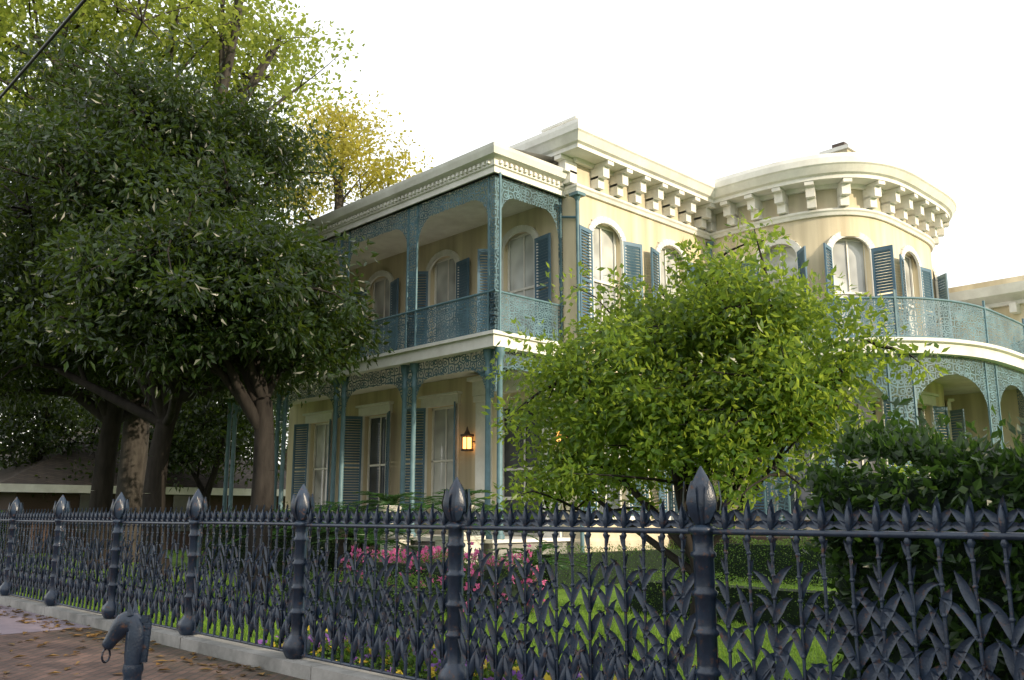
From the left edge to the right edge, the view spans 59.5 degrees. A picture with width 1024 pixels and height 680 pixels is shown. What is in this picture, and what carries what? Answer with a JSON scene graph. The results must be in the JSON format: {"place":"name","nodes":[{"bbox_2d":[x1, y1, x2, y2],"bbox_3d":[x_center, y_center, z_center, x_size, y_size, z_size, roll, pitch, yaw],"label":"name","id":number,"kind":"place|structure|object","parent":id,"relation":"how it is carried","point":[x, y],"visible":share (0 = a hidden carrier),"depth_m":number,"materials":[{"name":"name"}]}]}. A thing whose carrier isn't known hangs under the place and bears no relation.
{"place":"outdoors","nodes":[
{"label":"outdoors","id":0,"kind":"place"},
{"bbox_2d":[0,0,86,99],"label":"power line","id":1,"kind":"object","parent":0,"point":[49,40],"visible":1,"depth_m":11.56,"materials":[{"name":"black metal"}]},
{"bbox_2d":[0,605,88,634],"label":"sidewalk slab","id":2,"kind":"structure","parent":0,"point":[8,625],"depth_m":12.87,"materials":[{"name":"concrete"}]},
{"bbox_2d":[0,627,303,679],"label":"sidewalk","id":3,"kind":"structure","parent":0,"point":[90,666],"depth_m":9.51,"materials":[{"name":"brick"}]},
{"bbox_2d":[101,601,151,679],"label":"horsehead hitching post","id":4,"kind":"object","parent":3,"relation":"on","point":[133,626],"visible":1,"depth_m":4.82,"materials":[{"name":"metal"}]},
{"bbox_2d":[0,595,407,679],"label":"curb","id":5,"kind":"structure","parent":3,"relation":"on","point":[272,660],"depth_m":9.80,"materials":[{"name":"concrete"}]},
{"bbox_2d":[0,466,1023,679],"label":"fence","id":6,"kind":"object","parent":5,"relation":"on","point":[455,651],"visible":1,"depth_m":6.84,"materials":[{"name":"metal"}]},
{"bbox_2d":[0,594,696,679],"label":"fallen litter leaves","id":7,"kind":"object","parent":3,"relation":"on","point":[96,634],"visible":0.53,"depth_m":10.59,"materials":[{"name":"brown plant"}]},
{"bbox_2d":[3,549,844,679],"bbox_3d":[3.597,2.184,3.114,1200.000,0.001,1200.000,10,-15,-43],"label":"ground","id":8,"kind":"structure","parent":0,"point":[562,594],"depth_m":13.06,"materials":[{"name":"green plant"}]},
{"bbox_2d":[0,510,7,562],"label":"neighbour shrub","id":9,"kind":"object","parent":8,"relation":"on","point":[1,534],"visible":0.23,"depth_m":29.26,"materials":[{"name":"green plant"}]},
{"bbox_2d":[0,377,151,501],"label":"evergreen tree","id":10,"kind":"object","parent":8,"relation":"on","point":[44,436],"visible":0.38,"depth_m":38.50,"materials":[{"name":"green plant"}]},
{"bbox_2d":[12,398,151,446],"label":"evergreen tree","id":11,"kind":"object","parent":8,"relation":"on","point":[64,426],"visible":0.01,"depth_m":51.40,"materials":[{"name":"green plant"}]},
{"bbox_2d":[0,27,274,568],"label":"magnolia tree","id":12,"kind":"object","parent":8,"relation":"on","point":[111,417],"visible":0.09,"depth_m":25.63,"materials":[{"name":"green plant"}]},
{"bbox_2d":[0,425,285,553],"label":"neighbour house","id":13,"kind":"structure","parent":8,"relation":"on","point":[23,484],"depth_m":37.79,"materials":[{"name":"beige brick"}]},
{"bbox_2d":[54,406,286,456],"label":"evergreen tree","id":14,"kind":"object","parent":8,"relation":"on","point":[197,434],"depth_m":50.94,"materials":[{"name":"green plant"}]},
{"bbox_2d":[0,12,358,581],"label":"magnolia tree","id":15,"kind":"object","parent":8,"relation":"on","point":[167,131],"visible":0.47,"depth_m":21.23,"materials":[{"name":"green plant"}]},
{"bbox_2d":[0,0,364,561],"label":"sycamore tree","id":16,"kind":"object","parent":8,"relation":"on","point":[223,41],"visible":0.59,"depth_m":31.12,"materials":[{"name":"green plant"}]},
{"bbox_2d":[0,162,394,593],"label":"magnolia tree","id":17,"kind":"object","parent":8,"relation":"on","point":[245,293],"visible":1,"depth_m":17.45,"materials":[{"name":"green plant"}]},
{"bbox_2d":[115,392,288,550],"bbox_3d":[-13.450,4.563,40.503,10.052,9.698,9.849,10,-15,-43],"label":"evergreen tree","id":18,"kind":"object","parent":8,"relation":"on","point":[195,419],"visible":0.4,"depth_m":38.85,"materials":[{"name":"green plant"}]},
{"bbox_2d":[204,511,274,532],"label":"shrub","id":19,"kind":"object","parent":8,"relation":"on","point":[244,527],"visible":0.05,"depth_m":24.83,"materials":[{"name":"green plant"}]},
{"bbox_2d":[222,510,289,544],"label":"shrub","id":20,"kind":"object","parent":8,"relation":"on","point":[245,535],"visible":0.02,"depth_m":23.24,"materials":[{"name":"green plant"}]},
{"bbox_2d":[231,405,289,471],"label":"tree","id":21,"kind":"object","parent":8,"relation":"on","point":[286,449],"depth_m":66.74,"materials":[{"name":"green plant"}]},
{"bbox_2d":[201,501,362,576],"bbox_3d":[-6.434,5.435,24.919,2.150,2.050,7.414,10,-15,-43],"label":"shrub","id":22,"kind":"object","parent":8,"relation":"on","point":[331,546],"visible":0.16,"depth_m":23.71,"materials":[{"name":"green plant"}]},
{"bbox_2d":[201,535,362,568],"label":"box hedge","id":23,"kind":"object","parent":8,"relation":"on","point":[211,550],"visible":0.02,"depth_m":27.81,"materials":[{"name":"green plant"}]},
{"bbox_2d":[272,501,371,534],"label":"shrub","id":24,"kind":"object","parent":8,"relation":"on","point":[325,509],"visible":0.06,"depth_m":22.39,"materials":[{"name":"green plant"}]},
{"bbox_2d":[272,501,399,579],"bbox_3d":[-4.194,4.776,21.374,3.079,1.880,3.464,10,-15,-43],"label":"shrub","id":25,"kind":"object","parent":8,"relation":"on","point":[340,547],"visible":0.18,"depth_m":21.22,"materials":[{"name":"green plant"}]},
{"bbox_2d":[262,81,433,229],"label":"oak tree","id":26,"kind":"object","parent":8,"relation":"on","point":[347,148],"visible":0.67,"depth_m":47.90,"materials":[{"name":"yellow plant"}]},
{"bbox_2d":[288,516,424,559],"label":"shrub","id":27,"kind":"object","parent":8,"relation":"on","point":[361,536],"visible":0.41,"depth_m":18.61,"materials":[{"name":"green plant"}]},
{"bbox_2d":[268,564,447,628],"bbox_3d":[-2.369,3.785,13.474,1.035,0.868,3.967,10,-15,-43],"label":"hedge","id":28,"kind":"object","parent":8,"relation":"on","point":[423,608],"visible":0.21,"depth_m":12.88,"materials":[{"name":"green plant"}]},
{"bbox_2d":[308,505,425,559],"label":"shrub","id":29,"kind":"object","parent":8,"relation":"on","point":[340,532],"visible":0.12,"depth_m":20.24,"materials":[{"name":"green plant"}]},
{"bbox_2d":[16,569,844,679],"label":"lawn grass blades","id":30,"kind":"object","parent":8,"relation":"on","point":[793,648],"depth_m":11.92,"materials":[{"name":"green plant"}]},
{"bbox_2d":[380,534,485,562],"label":"porch pedestals","id":31,"kind":"object","parent":8,"relation":"on","point":[476,540],"visible":0.23,"depth_m":19.66,"materials":[{"name":"stone"}]},
{"bbox_2d":[352,491,428,533],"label":"sago plant","id":32,"kind":"object","parent":31,"relation":"on","point":[391,500],"visible":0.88,"depth_m":21.57,"materials":[{"name":"green plant"}]},
{"bbox_2d":[411,488,495,535],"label":"sago plant","id":33,"kind":"object","parent":31,"relation":"on","point":[432,500],"visible":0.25,"depth_m":19.71,"materials":[{"name":"green plant"}]},
{"bbox_2d":[339,542,546,614],"bbox_3d":[-1.326,4.081,15.604,1.704,1.181,4.503,10,-15,-43],"label":"azalea shrub","id":34,"kind":"object","parent":8,"relation":"on","point":[490,562],"visible":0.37,"depth_m":14.77,"materials":[{"name":"pink plant"}]},
{"bbox_2d":[388,497,546,543],"bbox_3d":[-1.041,4.236,18.752,3.140,1.940,3.413,6,-13,-29],"label":"shrub","id":35,"kind":"object","parent":8,"relation":"on","point":[441,510],"visible":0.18,"depth_m":18.78,"materials":[{"name":"green plant"}]},
{"bbox_2d":[489,543,592,590],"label":"shrub","id":36,"kind":"object","parent":8,"relation":"on","point":[534,552],"visible":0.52,"depth_m":18.07,"materials":[{"name":"green plant"}]},
{"bbox_2d":[533,541,687,589],"bbox_3d":[3.304,5.252,21.522,8.027,1.091,1.140,10,-15,-43],"label":"hedge","id":37,"kind":"object","parent":8,"relation":"on","point":[653,558],"visible":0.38,"depth_m":20.18,"materials":[{"name":"green plant"}]},
{"bbox_2d":[222,115,1023,566],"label":"house","id":38,"kind":"structure","parent":8,"relation":"on","point":[468,245],"depth_m":24.69,"materials":[{"name":"beige paint"}]},
{"bbox_2d":[481,205,949,641],"bbox_3d":[2.068,1.193,11.397,4.999,5.208,5.522,2,-11,-9],"label":"camellia tree","id":39,"kind":"object","parent":8,"relation":"on","point":[667,408],"visible":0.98,"depth_m":10.54,"materials":[{"name":"green plant"}]},
{"bbox_2d":[616,567,840,632],"bbox_3d":[4.006,3.612,12.536,1.061,0.878,6.190,10,-15,-43],"label":"hedge","id":40,"kind":"object","parent":8,"relation":"on","point":[654,600],"visible":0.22,"depth_m":12.88,"materials":[{"name":"green plant"}]},
{"bbox_2d":[667,535,837,586],"bbox_3d":[5.820,5.056,21.093,1.350,1.300,5.243,10,-15,-43],"label":"box hedge","id":41,"kind":"object","parent":8,"relation":"on","point":[784,555],"visible":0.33,"depth_m":20.72,"materials":[{"name":"green plant"}]},
{"bbox_2d":[774,393,1023,679],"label":"hedge","id":42,"kind":"object","parent":8,"relation":"on","point":[987,474],"visible":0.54,"depth_m":5.76,"materials":[{"name":"green plant"}]},
{"label":"flowerbed","id":43,"kind":"object","parent":8,"relation":"on","visible":0},
{"bbox_2d":[258,626,616,679],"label":"pansy","id":44,"kind":"object","parent":43,"relation":"on","point":[489,675],"visible":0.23,"depth_m":8.61,"materials":[{"name":"green plant"}]},
{"bbox_2d":[0,0,1023,463],"label":"sky","id":45,"kind":"structure","parent":0,"point":[716,89],"materials":[{"name":"white"}]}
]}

